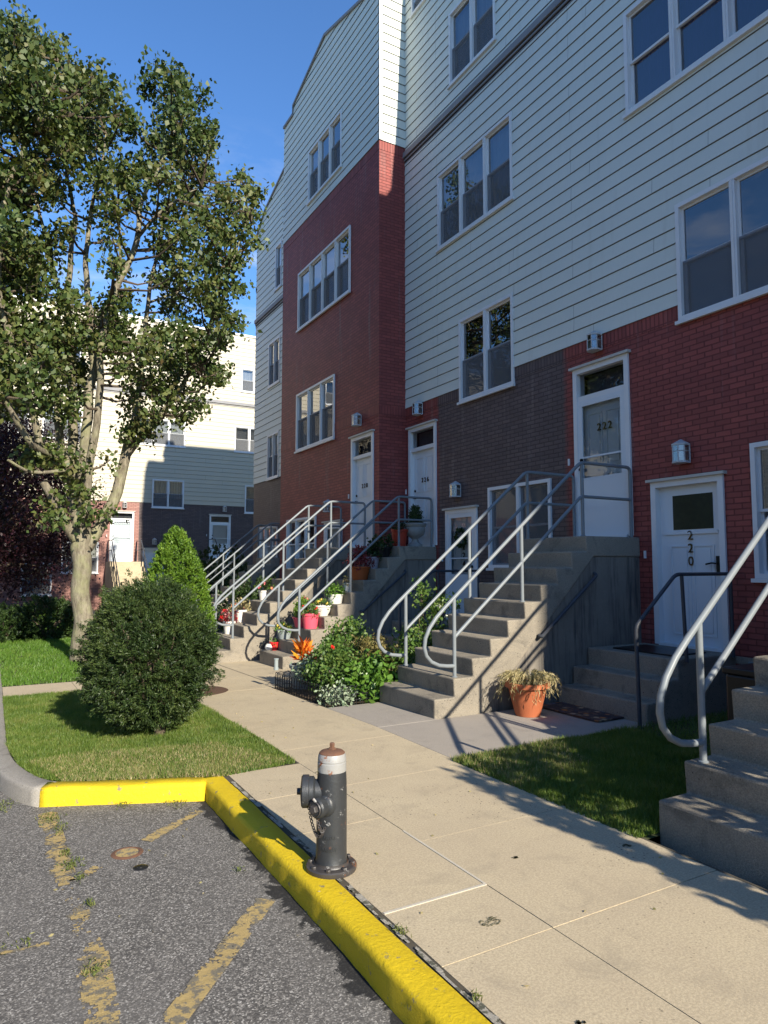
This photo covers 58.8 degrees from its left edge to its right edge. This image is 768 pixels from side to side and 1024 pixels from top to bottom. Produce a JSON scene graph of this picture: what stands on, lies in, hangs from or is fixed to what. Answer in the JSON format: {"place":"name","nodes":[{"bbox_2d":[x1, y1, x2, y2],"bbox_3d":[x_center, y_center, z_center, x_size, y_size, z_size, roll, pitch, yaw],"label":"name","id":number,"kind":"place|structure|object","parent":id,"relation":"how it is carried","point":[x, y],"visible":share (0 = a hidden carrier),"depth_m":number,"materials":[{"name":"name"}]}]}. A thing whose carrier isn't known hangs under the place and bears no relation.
{"place":"outdoors","nodes":[
{"label":"outdoors","id":0,"kind":"place"},
{"bbox_2d":[2,680,109,696],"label":"garden path","id":1,"kind":"structure","parent":0,"point":[31,689],"depth_m":9.82,"materials":[{"name":"concrete"}]},
{"bbox_2d":[0,611,128,686],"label":"lawn","id":2,"kind":"structure","parent":0,"point":[34,665],"depth_m":12.38,"materials":[{"name":"plant"}]},
{"bbox_2d":[0,601,35,643],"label":"hedge bush","id":3,"kind":"object","parent":2,"relation":"on","point":[10,627],"visible":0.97,"depth_m":16.41,"materials":[{"name":"green plant"}]},
{"bbox_2d":[13,594,73,639],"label":"hedge bush","id":4,"kind":"object","parent":2,"relation":"on","point":[61,606],"visible":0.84,"depth_m":17.01,"materials":[{"name":"green plant"}]},
{"bbox_2d":[0,0,274,661],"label":"street tree","id":5,"kind":"object","parent":2,"relation":"on","point":[37,87],"visible":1,"depth_m":13.28,"materials":[{"name":"green plant"}]},
{"bbox_2d":[2,689,294,781],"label":"lawn","id":6,"kind":"structure","parent":0,"point":[133,761],"depth_m":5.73,"materials":[{"name":"plant"}]},
{"bbox_2d":[68,568,225,734],"bbox_3d":[-2.355,1.403,6.818,1.470,1.695,1.442,3,-5,-30],"label":"yew bush","id":7,"kind":"object","parent":6,"relation":"on","point":[159,696],"visible":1,"depth_m":6.46,"materials":[{"name":"green plant"}]},
{"bbox_2d":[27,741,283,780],"bbox_3d":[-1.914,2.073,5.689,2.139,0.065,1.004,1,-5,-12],"label":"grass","id":8,"kind":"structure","parent":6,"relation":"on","point":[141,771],"depth_m":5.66,"materials":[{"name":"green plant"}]},
{"bbox_2d":[0,0,357,335],"label":"sky","id":9,"kind":"structure","parent":0,"point":[259,54],"materials":[{"name":"blue"}]},
{"bbox_2d":[0,791,403,1023],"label":"parking lot","id":10,"kind":"structure","parent":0,"point":[290,963],"depth_m":3.35,"materials":[{"name":"grey asphalt"}]},
{"bbox_2d":[0,673,55,806],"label":"kerb","id":11,"kind":"structure","parent":10,"relation":"on","point":[20,784],"depth_m":5.30,"materials":[{"name":"concrete"}]},
{"bbox_2d":[39,777,205,806],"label":"yellow kerb","id":12,"kind":"structure","parent":10,"relation":"on","point":[106,792],"depth_m":5.11,"materials":[{"name":"paint"}]},
{"bbox_2d":[111,847,142,859],"bbox_3d":[-1.592,2.111,4.225,0.192,0.006,0.192,3,-5,-30],"label":"valve cover","id":13,"kind":"object","parent":10,"relation":"on","point":[124,853],"visible":1,"depth_m":4.21,"materials":[{"name":"metal"}]},
{"bbox_2d":[0,810,274,1023],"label":"painted line","id":14,"kind":"object","parent":10,"relation":"on","point":[99,991],"visible":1,"depth_m":3.07,"materials":[{"name":"paint"}]},
{"bbox_2d":[0,798,481,1002],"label":"weeds","id":15,"kind":"object","parent":10,"relation":"on","point":[98,968],"visible":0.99,"depth_m":3.95,"materials":[{"name":"green plant"}]},
{"bbox_2d":[203,775,490,1023],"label":"yellow kerb","id":16,"kind":"structure","parent":10,"relation":"on","point":[407,984],"depth_m":3.17,"materials":[{"name":"paint"}]},
{"bbox_2d":[216,660,329,687],"bbox_3d":[-0.981,2.800,12.644,3.795,0.186,5.345,3,-5,-30],"label":"stair apron","id":17,"kind":"object","parent":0,"point":[259,670],"visible":0.12,"depth_m":11.49,"materials":[{"name":"concrete"}]},
{"bbox_2d":[257,496,435,668],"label":"concrete stairs","id":18,"kind":"structure","parent":17,"relation":"on","point":[380,591],"depth_m":12.69,"materials":[{"name":"paint"}]},
{"bbox_2d":[273,621,293,638],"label":"grey pot","id":19,"kind":"object","parent":18,"relation":"on","point":[283,633],"visible":0.72,"depth_m":12.38,"materials":[{"name":"ceramic"}]},
{"bbox_2d":[291,595,309,626],"bbox_3d":[-1.515,1.798,12.521,0.344,0.618,0.327,-3,-5,33],"label":"magenta pot","id":20,"kind":"object","parent":18,"relation":"on","point":[295,618],"visible":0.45,"depth_m":12.45,"materials":[{"name":"plastic"}]},
{"bbox_2d":[297,601,319,628],"bbox_3d":[-1.321,1.836,12.211,0.442,0.494,0.445,3,-5,-30],"label":"flower bucket","id":21,"kind":"object","parent":18,"relation":"on","point":[310,620],"visible":0.92,"depth_m":12.10,"materials":[{"name":"plastic"}]},
{"bbox_2d":[313,598,332,615],"bbox_3d":[-1.108,1.722,12.393,0.400,0.324,0.375,1,-4,-7],"label":"fluted planter","id":22,"kind":"object","parent":18,"relation":"on","point":[324,609],"visible":0.97,"depth_m":12.31,"materials":[{"name":"ceramic"}]},
{"bbox_2d":[322,582,346,603],"bbox_3d":[-0.911,1.478,12.570,0.468,0.412,0.419,-1,-5,14],"label":"white pot","id":23,"kind":"object","parent":18,"relation":"on","point":[333,595],"visible":0.98,"depth_m":12.46,"materials":[{"name":"ceramic"}]},
{"bbox_2d":[342,545,378,579],"bbox_3d":[-0.432,0.940,12.865,0.724,0.678,0.569,3,-5,-30],"label":"orange pot","id":24,"kind":"object","parent":18,"relation":"on","point":[360,573],"visible":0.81,"depth_m":12.73,"materials":[{"name":"ceramic"}]},
{"bbox_2d":[361,546,381,567],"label":"lilac pot","id":25,"kind":"object","parent":18,"relation":"on","point":[376,558],"visible":0.65,"depth_m":12.90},
{"bbox_2d":[366,532,396,556],"bbox_3d":[-0.068,0.629,13.155,0.593,0.491,0.518,4,-6,-44],"label":"black planter","id":26,"kind":"object","parent":18,"relation":"on","point":[382,548],"visible":0.87,"depth_m":13.02,"materials":[{"name":"plastic"}]},
{"bbox_2d":[391,521,407,545],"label":"red clay pot","id":27,"kind":"object","parent":18,"relation":"on","point":[403,535],"visible":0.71,"depth_m":13.19,"materials":[{"name":"ceramic"}]},
{"bbox_2d":[403,504,426,545],"bbox_3d":[0.610,0.254,13.446,0.470,0.859,0.467,3,-5,-30],"label":"stone urn","id":28,"kind":"object","parent":18,"relation":"on","point":[416,531],"visible":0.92,"depth_m":13.32,"materials":[{"name":"stone"}]},
{"bbox_2d":[281,687,379,705],"bbox_3d":[0.576,2.459,9.750,3.780,0.041,1.650,3,-5,-30],"label":"garden bed","id":29,"kind":"object","parent":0,"point":[316,695],"visible":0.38,"depth_m":8.81,"materials":[{"name":"soil"}]},
{"bbox_2d":[289,634,314,688],"bbox_3d":[-1.105,2.082,9.588,0.457,0.754,0.430,3,-5,-30],"label":"croton pot","id":30,"kind":"object","parent":29,"relation":"on","point":[302,646],"visible":0.47,"depth_m":9.54,"materials":[{"name":"plant"}]},
{"bbox_2d":[287,651,317,685],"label":"silver plant","id":31,"kind":"object","parent":29,"relation":"on","point":[302,663],"visible":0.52,"depth_m":9.30,"materials":[{"name":"green plant"}]},
{"bbox_2d":[274,658,372,706],"bbox_3d":[-0.830,2.229,9.000,0.692,0.438,1.760,3,-5,-30],"label":"wicket fence","id":32,"kind":"object","parent":29,"relation":"on","point":[289,678],"visible":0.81,"depth_m":8.75,"materials":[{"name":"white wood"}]},
{"bbox_2d":[297,632,364,697],"bbox_3d":[-0.654,2.026,8.889,0.899,0.931,1.125,3,-5,-30],"label":"rose bush","id":33,"kind":"object","parent":29,"relation":"on","point":[334,659],"visible":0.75,"depth_m":8.72,"materials":[{"name":"green plant"}]},
{"bbox_2d":[314,677,360,707],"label":"silver plant","id":34,"kind":"object","parent":29,"relation":"on","point":[328,699],"visible":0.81,"depth_m":8.24,"materials":[{"name":"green plant"}]},
{"bbox_2d":[317,613,372,677],"bbox_3d":[-0.521,1.931,9.661,0.918,1.002,0.781,-1,-5,13],"label":"flowering shrub","id":35,"kind":"object","parent":29,"relation":"on","point":[351,626],"visible":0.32,"depth_m":9.58,"materials":[{"name":"green plant"}]},
{"bbox_2d":[342,629,397,679],"bbox_3d":[-0.191,2.001,8.908,0.899,0.934,0.838,3,-5,-30],"label":"flowering shrub","id":36,"kind":"object","parent":29,"relation":"on","point":[371,644],"visible":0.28,"depth_m":8.85,"materials":[{"name":"green plant"}]},
{"bbox_2d":[343,648,401,703],"bbox_3d":[-0.161,2.164,8.579,0.811,0.888,0.773,0,-4,1],"label":"leafy plant","id":37,"kind":"object","parent":29,"relation":"on","point":[372,673],"visible":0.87,"depth_m":8.42,"materials":[{"name":"green plant"}]},
{"bbox_2d":[387,623,434,681],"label":"flowering shrub","id":38,"kind":"object","parent":29,"relation":"on","point":[411,637],"visible":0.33,"depth_m":8.95,"materials":[{"name":"green plant"}]},
{"bbox_2d":[409,576,435,634],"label":"climbing plant","id":39,"kind":"object","parent":29,"relation":"on","point":[421,590],"visible":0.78,"depth_m":9.39,"materials":[{"name":"green plant"}]},
{"bbox_2d":[415,587,463,644],"bbox_3d":[0.836,1.703,9.383,0.834,1.346,0.757,-2,-5,24],"label":"climbing plant","id":40,"kind":"object","parent":29,"relation":"on","point":[438,605],"visible":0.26,"depth_m":9.33,"materials":[{"name":"green plant"}]},
{"bbox_2d":[11,622,659,843],"bbox_3d":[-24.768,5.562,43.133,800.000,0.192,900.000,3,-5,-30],"label":"ground","id":41,"kind":"structure","parent":0,"point":[656,839],"depth_m":5.25,"materials":[{"name":"soil"}]},
{"bbox_2d":[0,386,113,605],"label":"plum tree","id":42,"kind":"object","parent":41,"relation":"on","point":[13,521],"visible":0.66,"depth_m":22.76,"materials":[{"name":"brown plant"}]},
{"bbox_2d":[104,539,148,595],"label":"concrete stairs","id":43,"kind":"structure","parent":41,"relation":"on","point":[115,571],"depth_m":29.45,"materials":[{"name":"paint"}]},
{"bbox_2d":[0,295,255,610],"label":"cross building","id":44,"kind":"structure","parent":41,"relation":"on","point":[198,486],"depth_m":32.73,"materials":[{"name":"beige"}]},
{"bbox_2d":[19,563,51,596],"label":"window","id":45,"kind":"structure","parent":44,"relation":"in","point":[36,589],"depth_m":29.45,"materials":[{"name":"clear glass"}]},
{"bbox_2d":[42,407,82,440],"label":"window","id":46,"kind":"structure","parent":44,"relation":"in","point":[80,424],"depth_m":30.21,"materials":[{"name":"clear glass"}]},
{"bbox_2d":[60,542,98,573],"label":"window","id":47,"kind":"structure","parent":44,"relation":"in","point":[94,557],"depth_m":30.57,"materials":[{"name":"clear glass"}]},
{"bbox_2d":[106,510,134,561],"bbox_3d":[-12.064,1.108,31.186,1.210,2.335,0.280,3,-5,-30],"label":"door","id":48,"kind":"structure","parent":44,"relation":"in","point":[122,533],"depth_m":31.20,"materials":[{"name":"paint"}]},
{"bbox_2d":[142,548,162,584],"bbox_3d":[-10.825,2.760,31.734,1.130,2.185,0.215,3,-5,-30],"label":"door","id":49,"kind":"structure","parent":44,"relation":"in","point":[149,554],"depth_m":31.74,"materials":[{"name":"paint"}]},
{"bbox_2d":[136,418,185,447],"bbox_3d":[-10.607,-3.748,32.394,2.340,1.295,0.242,3,-5,-30],"label":"window","id":50,"kind":"structure","parent":44,"relation":"in","point":[171,439],"depth_m":32.61,"materials":[{"name":"clear glass"}]},
{"bbox_2d":[151,479,183,508],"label":"window","id":51,"kind":"structure","parent":44,"relation":"in","point":[173,489],"depth_m":32.38,"materials":[{"name":"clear glass"}]},
{"bbox_2d":[206,514,230,558],"bbox_3d":[-8.120,1.222,33.433,1.230,2.215,0.280,3,-5,-30],"label":"door","id":52,"kind":"structure","parent":44,"relation":"in","point":[219,524],"depth_m":33.47,"materials":[{"name":"paint"}]},
{"bbox_2d":[234,426,253,453],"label":"window","id":53,"kind":"structure","parent":44,"relation":"in","point":[244,436],"depth_m":34.51,"materials":[{"name":"clear glass"}]},
{"bbox_2d":[241,368,254,393],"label":"window","id":54,"kind":"structure","parent":44,"relation":"in","point":[247,375],"depth_m":34.77,"materials":[{"name":"clear glass"}]},
{"bbox_2d":[244,485,253,513],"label":"window","id":55,"kind":"structure","parent":44,"relation":"in","point":[249,489],"depth_m":34.51,"materials":[{"name":"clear glass"}]},
{"bbox_2d":[168,560,231,603],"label":"hedge bush","id":56,"kind":"object","parent":41,"relation":"on","point":[219,569],"visible":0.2,"depth_m":24.44,"materials":[{"name":"green plant"}]},
{"bbox_2d":[185,543,252,595],"bbox_3d":[-7.051,2.735,28.686,3.355,2.957,1.892,3,-5,-30],"label":"hedge bush","id":57,"kind":"object","parent":41,"relation":"on","point":[240,568],"visible":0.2,"depth_m":28.78,"materials":[{"name":"green plant"}]},
{"bbox_2d":[206,539,248,593],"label":"concrete stairs","id":58,"kind":"structure","parent":41,"relation":"on","point":[217,561],"depth_m":31.81,"materials":[{"name":"paint"}]},
{"bbox_2d":[186,523,279,632],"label":"concrete stairs","id":59,"kind":"structure","parent":41,"relation":"on","point":[272,564],"depth_m":18.89,"materials":[{"name":"paint"}]},
{"bbox_2d":[197,500,365,662],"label":"concrete stairs","id":60,"kind":"structure","parent":41,"relation":"on","point":[248,637],"depth_m":13.59,"materials":[{"name":"paint"}]},
{"bbox_2d":[217,608,238,633],"bbox_3d":[-3.114,2.182,13.712,0.407,0.527,0.451,-1,-5,12],"label":"white pot","id":61,"kind":"object","parent":60,"relation":"on","point":[227,629],"visible":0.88,"depth_m":13.63,"materials":[{"name":"ceramic"}]},
{"bbox_2d":[228,596,251,622],"bbox_3d":[-2.897,1.979,13.898,0.530,0.527,0.378,3,-5,-30],"label":"white pot","id":62,"kind":"object","parent":60,"relation":"on","point":[239,615],"visible":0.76,"depth_m":13.79,"materials":[{"name":"ceramic"}]},
{"bbox_2d":[252,576,277,599],"bbox_3d":[-2.456,1.577,14.202,0.532,0.508,0.512,3,-5,-30],"label":"white pot","id":63,"kind":"object","parent":60,"relation":"on","point":[262,594],"visible":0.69,"depth_m":14.09,"materials":[{"name":"ceramic"}]},
{"bbox_2d":[253,0,767,664],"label":"apartment building","id":64,"kind":"structure","parent":41,"relation":"on","point":[511,242],"depth_m":11.28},
{"bbox_2d":[259,526,277,557],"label":"window","id":65,"kind":"structure","parent":64,"relation":"in","point":[265,534],"depth_m":21.74,"materials":[{"name":"clear glass"}]},
{"bbox_2d":[265,431,278,480],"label":"window","id":66,"kind":"structure","parent":64,"relation":"in","point":[272,439],"depth_m":21.46,"materials":[{"name":"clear glass"}]},
{"bbox_2d":[267,335,279,389],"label":"window","id":67,"kind":"structure","parent":64,"relation":"in","point":[274,347],"depth_m":21.69,"materials":[{"name":"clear glass"}]},
{"bbox_2d":[274,240,281,292],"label":"window","id":68,"kind":"structure","parent":64,"relation":"in","point":[278,249],"depth_m":21.79,"materials":[{"name":"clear glass"}]},
{"bbox_2d":[286,516,316,568],"bbox_3d":[-2.084,0.909,17.558,0.242,1.505,1.980,3,-5,-30],"label":"window","id":69,"kind":"structure","parent":64,"relation":"in","point":[301,539],"depth_m":17.82,"materials":[{"name":"white paint"}]},
{"bbox_2d":[294,374,334,453],"bbox_3d":[-1.658,-2.400,17.130,0.305,1.575,2.390,3,-5,-30],"label":"window","id":70,"kind":"structure","parent":64,"relation":"in","point":[319,418],"depth_m":17.35,"materials":[{"name":"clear glass"}]},
{"bbox_2d":[296,225,350,332],"bbox_3d":[-1.477,-5.699,17.005,0.242,1.615,3.150,3,-5,-30],"label":"window","id":71,"kind":"structure","parent":64,"relation":"in","point":[326,280],"depth_m":16.97,"materials":[{"name":"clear glass"}]},
{"bbox_2d":[306,109,341,205],"bbox_3d":[-1.413,-8.859,17.202,0.305,1.465,2.060,3,-5,-30],"label":"window","id":72,"kind":"structure","parent":64,"relation":"in","point":[329,158],"depth_m":17.36,"materials":[{"name":"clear glass"}]},
{"bbox_2d":[321,519,342,547],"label":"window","id":73,"kind":"structure","parent":64,"relation":"in","point":[336,540],"depth_m":15.97,"materials":[{"name":"glass"}]},
{"bbox_2d":[348,429,374,547],"bbox_3d":[-0.434,-0.452,14.774,0.275,2.495,1.200,3,-5,-30],"label":"door","id":74,"kind":"structure","parent":64,"relation":"in","point":[362,466],"depth_m":14.86,"materials":[{"name":"paint"}]},
{"bbox_2d":[409,0,425,19],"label":"window","id":75,"kind":"structure","parent":64,"relation":"in","point":[413,10],"depth_m":14.85,"materials":[{"name":"clear glass"}]},
{"bbox_2d":[405,419,437,546],"bbox_3d":[0.818,-0.539,13.915,0.275,2.515,1.200,3,-5,-30],"label":"door","id":76,"kind":"structure","parent":64,"relation":"in","point":[422,460],"depth_m":13.92,"materials":[{"name":"paint"}]},
{"bbox_2d":[375,570,482,660],"bbox_3d":[0.649,2.016,12.107,1.739,1.980,1.500,3,-5,-30],"label":"concrete porch","id":77,"kind":"object","parent":64,"relation":"attached to","point":[398,624],"visible":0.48,"depth_m":11.92,"materials":[{"name":"paint"}]},
{"bbox_2d":[441,505,478,618],"bbox_3d":[1.437,0.977,12.639,0.224,2.135,1.160,3,-5,-30],"label":"door","id":78,"kind":"structure","parent":64,"relation":"in","point":[457,519],"depth_m":12.65,"materials":[{"name":"paint"}]},
{"bbox_2d":[447,0,496,89],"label":"window","id":79,"kind":"structure","parent":64,"relation":"in","point":[471,34],"depth_m":13.18,"materials":[{"name":"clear glass"}]},
{"bbox_2d":[435,111,513,252],"bbox_3d":[1.709,-6.065,12.766,0.242,1.605,2.340,3,-5,-30],"label":"window","id":80,"kind":"structure","parent":64,"relation":"in","point":[478,183],"depth_m":12.84,"materials":[{"name":"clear glass"}]},
{"bbox_2d":[457,292,525,404],"bbox_3d":[1.898,-2.865,12.249,0.305,1.625,1.610,3,-5,-30],"label":"window","id":81,"kind":"structure","parent":64,"relation":"in","point":[492,370],"depth_m":12.27,"materials":[{"name":"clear glass"}]},
{"bbox_2d":[486,478,552,570],"bbox_3d":[2.304,0.250,11.292,0.305,1.445,1.610,3,-5,-30],"label":"window","id":82,"kind":"structure","parent":64,"relation":"in","point":[540,522],"depth_m":11.45,"materials":[{"name":"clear glass"}]},
{"bbox_2d":[568,349,633,536],"bbox_3d":[3.152,-0.902,9.834,0.280,2.585,1.210,3,-5,-30],"label":"door","id":83,"kind":"structure","parent":64,"relation":"in","point":[601,417],"depth_m":9.79,"materials":[{"name":"paint"}]},
{"bbox_2d":[558,572,735,728],"bbox_3d":[3.010,1.640,7.984,1.739,1.870,1.351,3,-5,-30],"label":"concrete porch","id":84,"kind":"object","parent":64,"relation":"attached to","point":[625,684],"visible":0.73,"depth_m":7.61,"materials":[{"name":"paint"}]},
{"bbox_2d":[613,645,705,655],"bbox_3d":[3.266,1.646,8.119,0.580,0.017,0.850,3,-5,-30],"label":"door mat","id":85,"kind":"object","parent":84,"relation":"on","point":[659,650],"depth_m":8.12,"materials":[{"name":"black plastic"}]},
{"bbox_2d":[644,470,729,651],"bbox_3d":[3.792,0.627,8.534,0.215,2.155,1.210,3,-5,-30],"label":"door","id":86,"kind":"structure","parent":64,"relation":"in","point":[688,517],"depth_m":8.52,"materials":[{"name":"paint"}]},
{"bbox_2d":[622,0,767,119],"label":"window","id":87,"kind":"structure","parent":64,"relation":"in","point":[665,41],"depth_m":8.99,"materials":[{"name":"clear glass"}]},
{"bbox_2d":[674,156,767,325],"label":"window","id":88,"kind":"structure","parent":64,"relation":"in","point":[728,260],"depth_m":8.43,"materials":[{"name":"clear glass"}]},
{"bbox_2d":[749,441,767,582],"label":"window","id":89,"kind":"structure","parent":64,"relation":"in","point":[759,512],"depth_m":7.73,"materials":[{"name":"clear glass"}]},
{"bbox_2d":[71,608,767,1023],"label":"paving base","id":90,"kind":"object","parent":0,"point":[411,944],"visible":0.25,"depth_m":3.48,"materials":[{"name":"grey concrete"}]},
{"bbox_2d":[231,781,501,1023],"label":"kerb joint","id":91,"kind":"object","parent":90,"relation":"on","point":[484,1010],"visible":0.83,"depth_m":3.01,"materials":[{"name":"concrete"}]},
{"bbox_2d":[92,610,767,1023],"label":"sidewalk","id":92,"kind":"structure","parent":0,"point":[612,946],"depth_m":3.49,"materials":[{"name":"concrete"}]},
{"bbox_2d":[201,686,227,695],"bbox_3d":[-2.603,2.456,9.347,0.940,0.050,0.940,3,-5,-30],"label":"mulch ring","id":93,"kind":"object","parent":92,"relation":"on","point":[217,690],"visible":0.25,"depth_m":9.34,"materials":[{"name":"brown soil"}]},
{"bbox_2d":[140,525,219,670],"bbox_3d":[-2.818,1.317,9.248,1.195,2.311,1.178,3,-5,-30],"label":"arborvitae","id":94,"kind":"object","parent":93,"relation":"on","point":[176,540],"visible":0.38,"depth_m":9.15,"materials":[{"name":"green plant"}]},
{"bbox_2d":[297,742,356,879],"bbox_3d":[-0.308,1.607,3.733,0.320,0.671,0.284,3,-5,-30],"label":"fire hydrant","id":95,"kind":"object","parent":92,"relation":"on","point":[323,797],"visible":1,"depth_m":3.67,"materials":[{"name":"black metal"}]},
{"bbox_2d":[383,830,486,914],"bbox_3d":[0.064,1.954,3.736,0.613,0.024,0.828,3,-5,-30],"label":"joint grout","id":96,"kind":"object","parent":92,"relation":"on","point":[441,896],"visible":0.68,"depth_m":3.49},
{"bbox_2d":[479,844,630,1023],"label":"moss spots","id":97,"kind":"object","parent":92,"relation":"on","point":[577,1021],"visible":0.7,"depth_m":3.16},
{"bbox_2d":[328,702,648,757],"bbox_3d":[1.054,2.288,7.555,2.525,0.089,2.545,3,-5,-30],"label":"concrete pad","id":98,"kind":"object","parent":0,"point":[454,736],"visible":0.56,"depth_m":6.99,"materials":[{"name":"grey concrete"}]},
{"bbox_2d":[376,461,641,719],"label":"concrete stairs","id":99,"kind":"structure","parent":98,"relation":"on","point":[558,606],"depth_m":8.41,"materials":[{"name":"paint"}]},
{"bbox_2d":[494,667,561,717],"bbox_3d":[1.605,1.991,7.549,0.726,0.498,0.815,-1,-5,17],"label":"terracotta pot","id":100,"kind":"object","parent":98,"relation":"on","point":[527,695],"visible":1,"depth_m":7.39,"materials":[{"name":"ceramic"}]},
{"bbox_2d":[542,702,623,721],"bbox_3d":[2.200,2.233,7.649,0.450,0.012,0.930,3,-5,-30],"label":"door mat","id":101,"kind":"object","parent":98,"relation":"on","point":[582,712],"depth_m":7.58,"materials":[{"name":"black rubber"}]},
{"bbox_2d":[450,713,727,838],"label":"lawn","id":102,"kind":"structure","parent":0,"point":[653,835],"depth_m":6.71,"materials":[{"name":"plant"}]},
{"bbox_2d":[450,738,588,786],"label":"grass","id":103,"kind":"structure","parent":102,"relation":"on","point":[542,752],"depth_m":5.65,"materials":[{"name":"green plant"}]},
{"bbox_2d":[630,708,727,746],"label":"grass","id":104,"kind":"structure","parent":102,"relation":"on","point":[694,735],"depth_m":6.96,"materials":[{"name":"green plant"}]},
{"bbox_2d":[656,516,767,889],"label":"concrete stairs","id":105,"kind":"structure","parent":102,"relation":"on","point":[716,815],"depth_m":4.18,"materials":[{"name":"paint"}]},
{"bbox_2d":[722,663,754,719],"bbox_3d":[3.313,1.710,5.734,0.590,0.780,0.600,3,-5,-30],"label":"storage box","id":106,"kind":"object","parent":102,"relation":"on","point":[740,676],"visible":0.34,"depth_m":5.79,"materials":[{"name":"black plastic"}]},
{"label":"garden soil","id":107,"kind":"structure","parent":0,"visible":0},
{"bbox_2d":[211,574,275,630],"bbox_3d":[-3.094,2.345,16.498,2.145,1.800,2.799,3,-5,-30],"label":"hedge bush","id":108,"kind":"object","parent":107,"relation":"on","point":[241,591],"visible":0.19,"depth_m":16.44,"materials":[{"name":"green plant"}]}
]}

